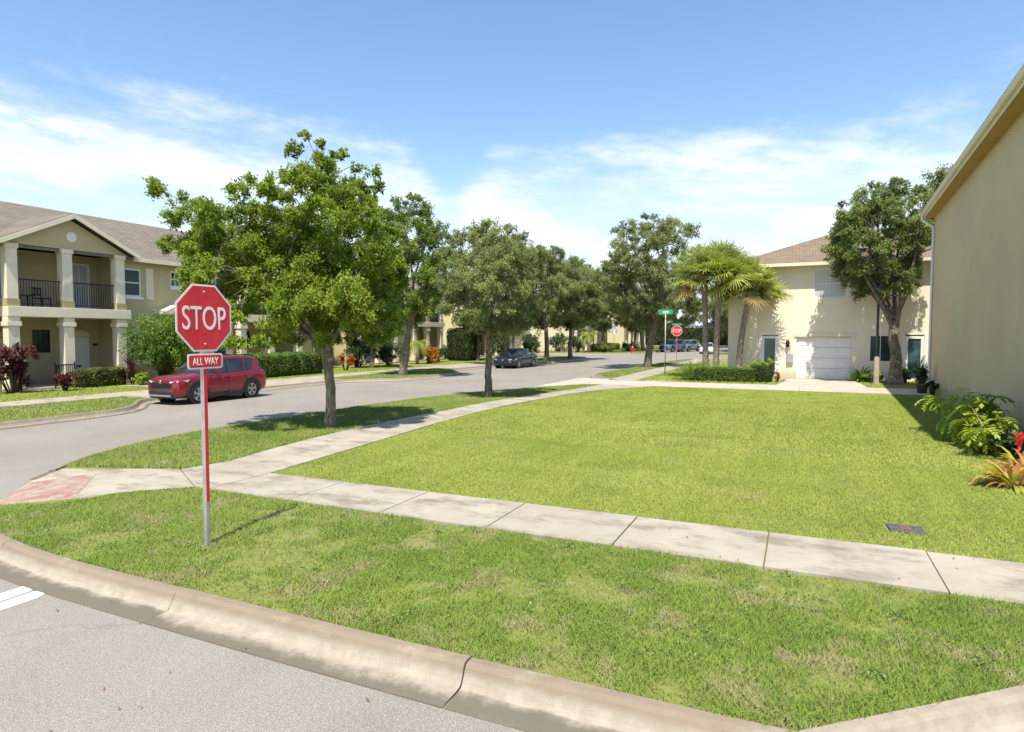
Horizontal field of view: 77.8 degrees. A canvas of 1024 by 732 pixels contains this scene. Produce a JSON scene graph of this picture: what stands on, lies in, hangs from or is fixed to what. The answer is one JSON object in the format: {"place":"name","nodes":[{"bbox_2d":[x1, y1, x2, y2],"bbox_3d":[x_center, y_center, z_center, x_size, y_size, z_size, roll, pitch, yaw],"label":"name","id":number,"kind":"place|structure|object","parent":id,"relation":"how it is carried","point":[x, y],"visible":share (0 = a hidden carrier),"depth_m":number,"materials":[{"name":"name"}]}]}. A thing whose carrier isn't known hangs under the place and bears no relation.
{"place":"outdoors","nodes":[
{"label":"outdoors","id":0,"kind":"place"},
{"bbox_2d":[0,469,193,499],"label":"ramp","id":1,"kind":"structure","parent":0,"point":[114,482],"depth_m":9.96,"materials":[{"name":"concrete"}]},
{"bbox_2d":[0,474,95,504],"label":"ramp pad","id":2,"kind":"object","parent":1,"relation":"on","point":[60,489],"visible":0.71,"depth_m":9.71,"materials":[{"name":"pink paint"}]},
{"bbox_2d":[1,469,157,508],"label":"ramp flare","id":3,"kind":"object","parent":1,"relation":"attached to","point":[61,473],"visible":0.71,"depth_m":10.76,"materials":[{"name":"concrete"}]},
{"bbox_2d":[0,201,311,391],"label":"row house","id":4,"kind":"structure","parent":0,"point":[98,280],"depth_m":29.67,"materials":[{"name":"beige paint"}]},
{"bbox_2d":[32,330,50,352],"bbox_3d":[-21.619,-1.136,29.115,0.080,1.048,0.748,1,3,24],"label":"window","id":5,"kind":"structure","parent":4,"relation":"in","point":[40,338],"depth_m":29.15,"materials":[{"name":"glass"}]},
{"bbox_2d":[72,263,90,308],"bbox_3d":[-20.883,-3.842,30.629,0.080,2.188,0.948,1,3,24],"label":"balcony door","id":6,"kind":"structure","parent":4,"relation":"in","point":[81,274],"depth_m":30.72,"materials":[{"name":"white paint"}]},
{"bbox_2d":[75,337,89,368],"bbox_3d":[-20.905,-0.333,30.726,0.040,2.090,0.880,1,3,24],"label":"door","id":7,"kind":"structure","parent":4,"relation":"in","point":[82,351],"depth_m":30.80,"materials":[{"name":"white paint"}]},
{"bbox_2d":[125,268,143,299],"bbox_3d":[-18.603,-4.014,31.095,0.180,1.489,1.020,1,3,24],"label":"window","id":8,"kind":"structure","parent":4,"relation":"in","point":[132,276],"depth_m":31.17,"materials":[{"name":"grey glass"}]},
{"bbox_2d":[170,271,180,289],"bbox_3d":[-17.626,-4.468,33.223,0.180,0.949,0.700,1,3,24],"label":"window","id":9,"kind":"structure","parent":4,"relation":"in","point":[175,286],"depth_m":33.21,"materials":[{"name":"white paint"}]},
{"bbox_2d":[123,378,341,397],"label":"pavement","id":10,"kind":"structure","parent":0,"point":[268,384],"depth_m":30.14,"materials":[{"name":"concrete"}]},
{"bbox_2d":[181,461,286,488],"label":"sidewalk","id":11,"kind":"structure","parent":0,"point":[224,473],"depth_m":10.59,"materials":[{"name":"concrete"}]},
{"bbox_2d":[0,357,553,407],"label":"sidewalk","id":12,"kind":"structure","parent":0,"point":[50,400],"depth_m":24.93,"materials":[{"name":"concrete"}]},
{"bbox_2d":[0,356,584,421],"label":"lawn ground","id":13,"kind":"structure","parent":0,"point":[339,366],"depth_m":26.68,"materials":[{"name":"plant"}]},
{"bbox_2d":[0,342,41,393],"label":"burgundy shrub","id":14,"kind":"object","parent":13,"relation":"on","point":[15,368],"visible":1,"depth_m":25.00,"materials":[{"name":"red plant"}]},
{"bbox_2d":[52,371,77,390],"bbox_3d":[-18.518,0.625,26.276,0.918,0.867,1.054,-1,3,-28],"label":"burgundy shrub","id":15,"kind":"object","parent":13,"relation":"on","point":[65,380],"visible":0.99,"depth_m":26.16,"materials":[{"name":"red plant"}]},
{"bbox_2d":[54,362,75,388],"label":"iron gate","id":16,"kind":"structure","parent":13,"relation":"on","point":[55,365],"depth_m":27.27,"materials":[{"name":"black metal"}]},
{"bbox_2d":[73,366,128,387],"bbox_3d":[-18.551,0.471,28.686,0.896,0.921,2.511,1,3,24],"label":"box hedge","id":17,"kind":"object","parent":13,"relation":"on","point":[99,377],"visible":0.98,"depth_m":28.31,"materials":[{"name":"green plant"}]},
{"bbox_2d":[117,354,144,384],"bbox_3d":[-17.726,0.190,29.523,1.475,1.453,1.299,-1,3,-24],"label":"cordyline","id":18,"kind":"object","parent":13,"relation":"on","point":[130,365],"visible":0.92,"depth_m":29.38,"materials":[{"name":"red plant"}]},
{"bbox_2d":[131,370,149,384],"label":"garden shrub","id":19,"kind":"object","parent":13,"relation":"on","point":[141,376],"visible":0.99,"depth_m":29.13,"materials":[{"name":"green plant"}]},
{"bbox_2d":[118,309,198,375],"bbox_3d":[-16.560,-1.024,30.357,3.697,3.771,4.346,1,3,24],"label":"round shrub","id":20,"kind":"object","parent":13,"relation":"on","point":[164,347],"visible":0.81,"depth_m":29.62,"materials":[{"name":"green plant"}]},
{"bbox_2d":[0,356,549,401],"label":"garden grass","id":21,"kind":"structure","parent":13,"relation":"on","point":[32,394],"depth_m":27.27,"materials":[{"name":"green plant"}]},
{"bbox_2d":[239,351,323,377],"bbox_3d":[-13.104,-0.111,35.471,1.404,1.427,7.556,1,3,24],"label":"box hedge","id":22,"kind":"object","parent":13,"relation":"on","point":[278,364],"visible":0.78,"depth_m":35.62,"materials":[{"name":"green plant"}]},
{"bbox_2d":[337,353,354,369],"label":"orange croton","id":23,"kind":"object","parent":13,"relation":"on","point":[351,361],"visible":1,"depth_m":41.11,"materials":[{"name":"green plant"}]},
{"bbox_2d":[341,335,377,367],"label":"dark shrub","id":24,"kind":"object","parent":13,"relation":"on","point":[361,349],"visible":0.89,"depth_m":44.50,"materials":[{"name":"green plant"}]},
{"bbox_2d":[346,319,396,367],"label":"oak tree","id":25,"kind":"object","parent":13,"relation":"on","point":[371,350],"visible":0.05,"depth_m":44.58,"materials":[{"name":"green plant"}]},
{"bbox_2d":[373,340,403,364],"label":"dark shrub","id":26,"kind":"object","parent":13,"relation":"on","point":[384,351],"visible":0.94,"depth_m":48.36,"materials":[{"name":"green plant"}]},
{"bbox_2d":[352,192,454,374],"bbox_3d":[-6.354,-4.678,36.352,5.981,10.703,6.122,-2,3,-35],"label":"oak tree","id":27,"kind":"object","parent":13,"relation":"on","point":[430,235],"visible":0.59,"depth_m":35.62,"materials":[{"name":"green plant"}]},
{"bbox_2d":[402,339,431,363],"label":"feather palm","id":28,"kind":"object","parent":13,"relation":"on","point":[417,345],"visible":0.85,"depth_m":50.04,"materials":[{"name":"green plant"}]},
{"bbox_2d":[420,344,441,363],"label":"orange croton","id":29,"kind":"object","parent":13,"relation":"on","point":[430,356],"visible":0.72,"depth_m":51.59,"materials":[{"name":"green plant"}]},
{"bbox_2d":[446,327,481,360],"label":"round topiary","id":30,"kind":"object","parent":13,"relation":"on","point":[461,344],"visible":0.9,"depth_m":56.46,"materials":[{"name":"green plant"}]},
{"bbox_2d":[443,294,496,360],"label":"oak tree","id":31,"kind":"object","parent":13,"relation":"on","point":[477,338],"visible":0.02,"depth_m":57.16,"materials":[{"name":"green plant"}]},
{"bbox_2d":[492,328,515,355],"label":"dark shrub","id":32,"kind":"object","parent":13,"relation":"on","point":[498,339],"visible":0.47,"depth_m":67.22,"materials":[{"name":"green plant"}]},
{"bbox_2d":[454,236,555,366],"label":"oak tree","id":33,"kind":"object","parent":13,"relation":"on","point":[538,277],"visible":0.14,"depth_m":48.98,"materials":[{"name":"green plant"}]},
{"bbox_2d":[517,334,540,353],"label":"dark shrub","id":34,"kind":"object","parent":13,"relation":"on","point":[528,344],"visible":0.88,"depth_m":69.07,"materials":[{"name":"green plant"}]},
{"bbox_2d":[512,244,592,360],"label":"oak tree","id":35,"kind":"object","parent":13,"relation":"on","point":[554,316],"visible":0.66,"depth_m":55.44,"materials":[{"name":"green plant"}]},
{"bbox_2d":[538,256,609,358],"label":"oak tree","id":36,"kind":"object","parent":13,"relation":"on","point":[596,306],"visible":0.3,"depth_m":61.46,"materials":[{"name":"green plant"}]},
{"bbox_2d":[118,363,493,386],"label":"garden path","id":37,"kind":"structure","parent":0,"point":[136,384],"depth_m":46.55,"materials":[{"name":"concrete"}]},
{"bbox_2d":[0,346,727,731],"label":"road","id":38,"kind":"structure","parent":0,"point":[64,666],"depth_m":4.77,"materials":[{"name":"grey asphalt"}]},
{"bbox_2d":[0,586,43,610],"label":"crosswalk marking","id":39,"kind":"object","parent":38,"relation":"on","point":[19,599],"visible":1,"depth_m":5.95,"materials":[{"name":"paint"}]},
{"bbox_2d":[148,353,265,403],"bbox_3d":[-11.488,0.448,24.118,1.986,1.777,4.187,1,3,24],"label":"parked car","id":40,"kind":"object","parent":38,"relation":"on","point":[245,376],"visible":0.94,"depth_m":23.48,"materials":[{"name":"red paint"}]},
{"bbox_2d":[0,356,588,429],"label":"kerb","id":41,"kind":"structure","parent":38,"relation":"on","point":[139,405],"depth_m":21.70,"materials":[{"name":"concrete"}]},
{"bbox_2d":[29,384,580,479],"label":"kerb","id":42,"kind":"structure","parent":38,"relation":"on","point":[51,471],"depth_m":11.31,"materials":[{"name":"concrete"}]},
{"bbox_2d":[0,533,796,731],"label":"kerb","id":43,"kind":"structure","parent":38,"relation":"on","point":[512,697],"depth_m":4.67,"materials":[{"name":"concrete"}]},
{"bbox_2d":[494,348,536,368],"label":"parked car","id":44,"kind":"object","parent":38,"relation":"on","point":[517,358],"visible":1,"depth_m":47.56,"materials":[{"name":"black paint"}]},
{"bbox_2d":[535,351,664,354],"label":"kerb","id":45,"kind":"structure","parent":38,"relation":"on","point":[602,354],"depth_m":80.36,"materials":[{"name":"concrete"}]},
{"bbox_2d":[659,339,685,351],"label":"parked car","id":46,"kind":"object","parent":38,"relation":"on","point":[671,345],"visible":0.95,"depth_m":91.89,"materials":[{"name":"blue paint"}]},
{"bbox_2d":[677,339,700,351],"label":"parked car","id":47,"kind":"object","parent":38,"relation":"on","point":[692,344],"visible":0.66,"depth_m":95.49,"materials":[{"name":"grey paint"}]},
{"bbox_2d":[799,685,1023,731],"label":"kerb","id":48,"kind":"structure","parent":38,"relation":"on","point":[1001,710],"depth_m":3.87,"materials":[{"name":"concrete"}]},
{"bbox_2d":[312,270,444,365],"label":"row house","id":49,"kind":"structure","parent":0,"point":[431,331],"depth_m":55.87,"materials":[{"name":"beige paint"}]},
{"bbox_2d":[231,384,653,468],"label":"sidewalk","id":50,"kind":"structure","parent":0,"point":[303,452],"depth_m":14.67,"materials":[{"name":"concrete"}]},
{"bbox_2d":[443,294,498,356],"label":"row house","id":51,"kind":"structure","parent":0,"point":[447,322],"depth_m":66.88,"materials":[{"name":"beige paint"}]},
{"bbox_2d":[0,359,1023,730],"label":"lawn ground","id":52,"kind":"structure","parent":0,"point":[512,585],"depth_m":6.03,"materials":[{"name":"green plant"}]},
{"bbox_2d":[175,284,230,546],"bbox_3d":[-3.338,0.604,6.905,0.068,2.965,0.720,1,3,22],"label":"stop sign","id":53,"kind":"object","parent":52,"relation":"on","point":[202,318],"visible":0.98,"depth_m":6.88,"materials":[{"name":"metal"}]},
{"bbox_2d":[142,129,412,428],"bbox_3d":[-5.596,-1.948,15.815,6.080,7.189,4.547,0,3,-4],"label":"oak tree","id":54,"kind":"object","parent":52,"relation":"on","point":[303,254],"visible":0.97,"depth_m":14.59,"materials":[{"name":"green plant"}]},
{"bbox_2d":[64,384,600,469],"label":"grass strip","id":55,"kind":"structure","parent":52,"relation":"on","point":[305,423],"depth_m":14.78,"materials":[{"name":"green plant"}]},
{"bbox_2d":[430,216,553,396],"bbox_3d":[-1.032,-2.122,23.450,4.713,6.792,4.709,1,3,24],"label":"oak tree","id":56,"kind":"object","parent":52,"relation":"on","point":[510,256],"visible":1,"depth_m":22.35,"materials":[{"name":"green plant"}]},
{"bbox_2d":[0,485,1023,731],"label":"verge grass","id":57,"kind":"structure","parent":52,"relation":"on","point":[164,513],"depth_m":5.44,"materials":[{"name":"green plant"}]},
{"bbox_2d":[599,359,691,378],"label":"grass strip","id":58,"kind":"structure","parent":52,"relation":"on","point":[615,373],"depth_m":41.39,"materials":[{"name":"green plant"}]},
{"bbox_2d":[589,212,702,367],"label":"oak tree","id":59,"kind":"object","parent":52,"relation":"on","point":[631,271],"visible":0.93,"depth_m":44.34,"materials":[{"name":"green plant"}]},
{"bbox_2d":[664,359,715,380],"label":"ornamental grass","id":60,"kind":"object","parent":52,"relation":"on","point":[686,375],"depth_m":32.60,"materials":[{"name":"green plant"}]},
{"bbox_2d":[665,239,744,366],"bbox_3d":[10.338,-3.015,33.864,4.460,7.485,4.700,1,3,24],"label":"cabbage palm","id":61,"kind":"object","parent":52,"relation":"on","point":[685,268],"visible":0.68,"depth_m":33.44,"materials":[{"name":"green plant"}]},
{"bbox_2d":[636,359,785,384],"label":"garden grass","id":62,"kind":"structure","parent":52,"relation":"on","point":[673,379],"depth_m":32.58,"materials":[{"name":"green plant"}]},
{"bbox_2d":[679,236,766,366],"bbox_3d":[10.835,-3.041,33.207,4.308,7.600,4.637,0,3,-3],"label":"cabbage palm","id":63,"kind":"object","parent":52,"relation":"on","point":[731,257],"visible":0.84,"depth_m":32.35,"materials":[{"name":"green plant"}]},
{"bbox_2d":[689,366,758,382],"bbox_3d":[10.526,0.398,31.631,3.400,0.782,0.872,1,3,24],"label":"box hedge","id":64,"kind":"object","parent":52,"relation":"on","point":[732,374],"visible":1,"depth_m":31.30,"materials":[{"name":"green plant"}]},
{"bbox_2d":[712,257,794,367],"bbox_3d":[12.414,-2.496,32.996,4.029,6.533,3.850,0,3,-8],"label":"cabbage palm","id":65,"kind":"object","parent":52,"relation":"on","point":[774,292],"visible":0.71,"depth_m":32.58,"materials":[{"name":"green plant"}]},
{"bbox_2d":[750,365,773,382],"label":"box hedge","id":66,"kind":"object","parent":52,"relation":"on","point":[765,373],"visible":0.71,"depth_m":30.89,"materials":[{"name":"green plant"}]},
{"bbox_2d":[728,227,931,381],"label":"garage house","id":67,"kind":"structure","parent":52,"relation":"on","point":[824,325],"depth_m":32.83,"materials":[{"name":"beige paint"}]},
{"bbox_2d":[761,336,777,375],"bbox_3d":[13.746,-0.500,33.872,0.798,2.198,0.140,1,3,24],"label":"door","id":68,"kind":"structure","parent":67,"relation":"in","point":[769,344],"depth_m":33.87,"materials":[{"name":"white paint"}]},
{"bbox_2d":[796,337,850,379],"bbox_3d":[16.128,-0.417,32.905,2.530,2.168,0.055,1,3,24],"label":"garage door","id":69,"kind":"structure","parent":67,"relation":"in","point":[809,360],"depth_m":32.88,"materials":[{"name":"white paint"}]},
{"bbox_2d":[813,268,847,298],"bbox_3d":[16.339,-4.241,32.555,1.598,1.518,0.080,1,3,24],"label":"window","id":70,"kind":"structure","parent":67,"relation":"in","point":[824,286],"depth_m":32.62,"materials":[{"name":"white glass"}]},
{"bbox_2d":[869,335,889,361],"bbox_3d":[18.432,-0.874,31.765,0.998,1.368,0.080,1,3,24],"label":"window","id":71,"kind":"structure","parent":67,"relation":"in","point":[884,351],"depth_m":31.75,"materials":[{"name":"glass"}]},
{"bbox_2d":[904,336,923,380],"bbox_3d":[19.736,-0.368,31.152,0.798,2.198,0.140,1,3,24],"label":"door","id":72,"kind":"structure","parent":67,"relation":"in","point":[914,345],"depth_m":31.18,"materials":[{"name":"white paint"}]},
{"bbox_2d":[843,366,872,381],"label":"garden plant","id":73,"kind":"object","parent":52,"relation":"on","point":[857,374],"visible":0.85,"depth_m":31.33,"materials":[{"name":"green plant"}]},
{"bbox_2d":[820,176,934,384],"bbox_3d":[17.320,-3.889,30.005,5.213,9.746,4.563,0,3,5],"label":"oak tree","id":74,"kind":"object","parent":52,"relation":"on","point":[855,223],"visible":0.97,"depth_m":29.10,"materials":[{"name":"green plant"}]},
{"bbox_2d":[873,267,882,384],"bbox_3d":[17.183,-1.925,29.808,0.480,5.600,0.457,1,3,24],"label":"lamp post","id":75,"kind":"object","parent":52,"relation":"on","point":[876,371],"visible":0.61,"depth_m":29.80,"materials":[{"name":"metal"}]},
{"bbox_2d":[886,523,927,535],"bbox_3d":[4.697,1.976,7.559,0.380,0.100,0.310,1,3,21],"label":"utility cover","id":76,"kind":"object","parent":52,"relation":"on","point":[920,530],"visible":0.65,"depth_m":7.53,"materials":[{"name":"grey"}]},
{"bbox_2d":[905,160,954,225],"bbox_3d":[28.501,-6.103,38.188,10.383,13.497,10.589,1,3,15],"label":"oak tree","id":77,"kind":"object","parent":52,"relation":"on","point":[939,178],"visible":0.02,"depth_m":38.02,"materials":[{"name":"green plant"}]},
{"bbox_2d":[915,388,1017,455],"bbox_3d":[9.687,1.143,13.494,1.198,1.332,4.501,1,3,20],"label":"branching shrub","id":78,"kind":"object","parent":52,"relation":"on","point":[971,422],"visible":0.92,"depth_m":13.09,"materials":[{"name":"green plant"}]},
{"bbox_2d":[920,63,1023,442],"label":"beige house","id":79,"kind":"structure","parent":52,"relation":"on","point":[976,328],"depth_m":16.96,"materials":[{"name":"paint"}]},
{"bbox_2d":[963,393,1016,436],"bbox_3d":[10.298,1.143,13.633,0.962,1.135,1.973,1,3,24],"label":"branching shrub","id":80,"kind":"object","parent":52,"relation":"on","point":[991,402],"visible":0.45,"depth_m":13.21,"materials":[{"name":"green plant"}]},
{"bbox_2d":[983,445,1023,474],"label":"bromeliad","id":81,"kind":"object","parent":52,"relation":"on","point":[1011,457],"visible":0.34,"depth_m":10.43,"materials":[{"name":"yellow plant"}]},
{"bbox_2d":[987,426,1023,460],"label":"dark shrub","id":82,"kind":"object","parent":52,"relation":"on","point":[1007,440],"visible":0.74,"depth_m":11.63,"materials":[{"name":"green plant"}]},
{"bbox_2d":[0,0,1023,327],"label":"sky","id":83,"kind":"structure","parent":0,"point":[564,122],"materials":[{"name":"blue"}]},
{"bbox_2d":[533,378,609,387],"bbox_3d":[3.169,0.831,31.812,2.500,0.148,9.200,1,3,24],"label":"alley apron","id":84,"kind":"object","parent":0,"point":[577,381],"visible":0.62,"depth_m":32.39,"materials":[{"name":"concrete"}]},
{"bbox_2d":[210,473,1023,605],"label":"sidewalk","id":85,"kind":"structure","parent":0,"point":[911,569],"depth_m":7.14,"materials":[{"name":"concrete"}]},
{"bbox_2d":[274,430,1023,562],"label":"lawn grass","id":86,"kind":"structure","parent":0,"point":[387,452],"depth_m":9.81,"materials":[{"name":"green plant"}]},
{"bbox_2d":[968,432,1023,493],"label":"bromeliad","id":87,"kind":"object","parent":86,"relation":"on","point":[1012,475],"visible":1,"depth_m":9.65,"materials":[{"name":"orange plant"}]},
{"bbox_2d":[611,359,701,381],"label":"sidewalk","id":88,"kind":"structure","parent":0,"point":[641,375],"depth_m":39.02,"materials":[{"name":"concrete"}]},
{"bbox_2d":[417,386,1008,471],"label":"lawn grass","id":89,"kind":"structure","parent":0,"point":[749,396],"depth_m":16.71,"materials":[{"name":"green plant"}]},
{"bbox_2d":[719,351,727,354],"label":"lawn ground","id":90,"kind":"structure","parent":0,"point":[724,353],"depth_m":80.76,"materials":[{"name":"plant"}]},
{"bbox_2d":[645,325,727,345],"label":"box hedge","id":91,"kind":"object","parent":90,"relation":"on","point":[693,332],"visible":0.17,"depth_m":144.68,"materials":[{"name":"green plant"}]},
{"bbox_2d":[697,286,723,330],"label":"oak tree","id":92,"kind":"object","parent":90,"relation":"on","point":[711,322],"visible":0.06,"depth_m":133.63,"materials":[{"name":"green plant"}]},
{"bbox_2d":[708,281,727,329],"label":"oak tree","id":93,"kind":"object","parent":90,"relation":"on","point":[711,308],"visible":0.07,"depth_m":85.83,"materials":[{"name":"green plant"}]},
{"bbox_2d":[714,301,728,331],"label":"oak tree","id":94,"kind":"object","parent":90,"relation":"on","point":[724,313],"visible":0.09,"depth_m":76.00,"materials":[{"name":"green plant"}]},
{"bbox_2d":[592,380,935,394],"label":"alley","id":95,"kind":"structure","parent":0,"point":[893,391],"depth_m":27.86,"materials":[{"name":"concrete"}]},
{"bbox_2d":[914,365,932,392],"bbox_3d":[16.350,0.515,25.219,0.655,1.170,0.882,1,3,24],"label":"potted shrub","id":96,"kind":"object","parent":95,"relation":"on","point":[922,376],"visible":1,"depth_m":25.04,"materials":[{"name":"green plant"}]},
{"bbox_2d":[772,378,867,387],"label":"driveway","id":97,"kind":"structure","parent":0,"point":[825,382],"depth_m":30.12,"materials":[{"name":"concrete"}]},
{"bbox_2d":[854,380,923,388],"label":"garden grass","id":98,"kind":"structure","parent":0,"point":[895,386],"depth_m":29.03,"materials":[{"name":"green plant"}]},
{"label":"lawn ground","id":99,"kind":"structure","parent":0,"visible":0},
{"bbox_2d":[502,290,606,351],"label":"row house","id":100,"kind":"structure","parent":99,"relation":"on","point":[553,332],"depth_m":91.02,"materials":[{"name":"beige paint"}]},
{"bbox_2d":[549,332,568,351],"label":"shrub","id":101,"kind":"object","parent":99,"relation":"on","point":[556,340],"visible":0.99,"depth_m":87.53,"materials":[{"name":"green plant"}]},
{"bbox_2d":[576,331,599,351],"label":"feather palm","id":102,"kind":"object","parent":99,"relation":"on","point":[588,338],"visible":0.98,"depth_m":83.66,"materials":[{"name":"green plant"}]},
{"bbox_2d":[532,348,659,353],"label":"garden grass","id":103,"kind":"structure","parent":99,"relation":"on","point":[620,351],"depth_m":87.10,"materials":[{"name":"green plant"}]},
{"bbox_2d":[594,340,614,352],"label":"garden shrub","id":104,"kind":"object","parent":99,"relation":"on","point":[604,346],"visible":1,"depth_m":84.60,"materials":[{"name":"green plant"}]},
{"bbox_2d":[581,283,627,343],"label":"oak tree","id":105,"kind":"object","parent":99,"relation":"on","point":[604,323],"visible":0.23,"depth_m":84.89,"materials":[{"name":"green plant"}]},
{"bbox_2d":[607,310,645,347],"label":"row house","id":106,"kind":"structure","parent":99,"relation":"on","point":[621,335],"depth_m":112.72,"materials":[{"name":"beige paint"}]},
{"bbox_2d":[612,287,647,343],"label":"oak tree","id":107,"kind":"object","parent":99,"relation":"on","point":[628,327],"visible":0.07,"depth_m":101.30,"materials":[{"name":"green plant"}]},
{"bbox_2d":[622,275,678,350],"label":"oak tree","id":108,"kind":"object","parent":99,"relation":"on","point":[673,306],"visible":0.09,"depth_m":89.84,"materials":[{"name":"green plant"}]},
{"bbox_2d":[665,283,701,338],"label":"oak tree","id":109,"kind":"object","parent":99,"relation":"on","point":[684,320],"visible":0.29,"depth_m":111.56,"materials":[{"name":"green plant"}]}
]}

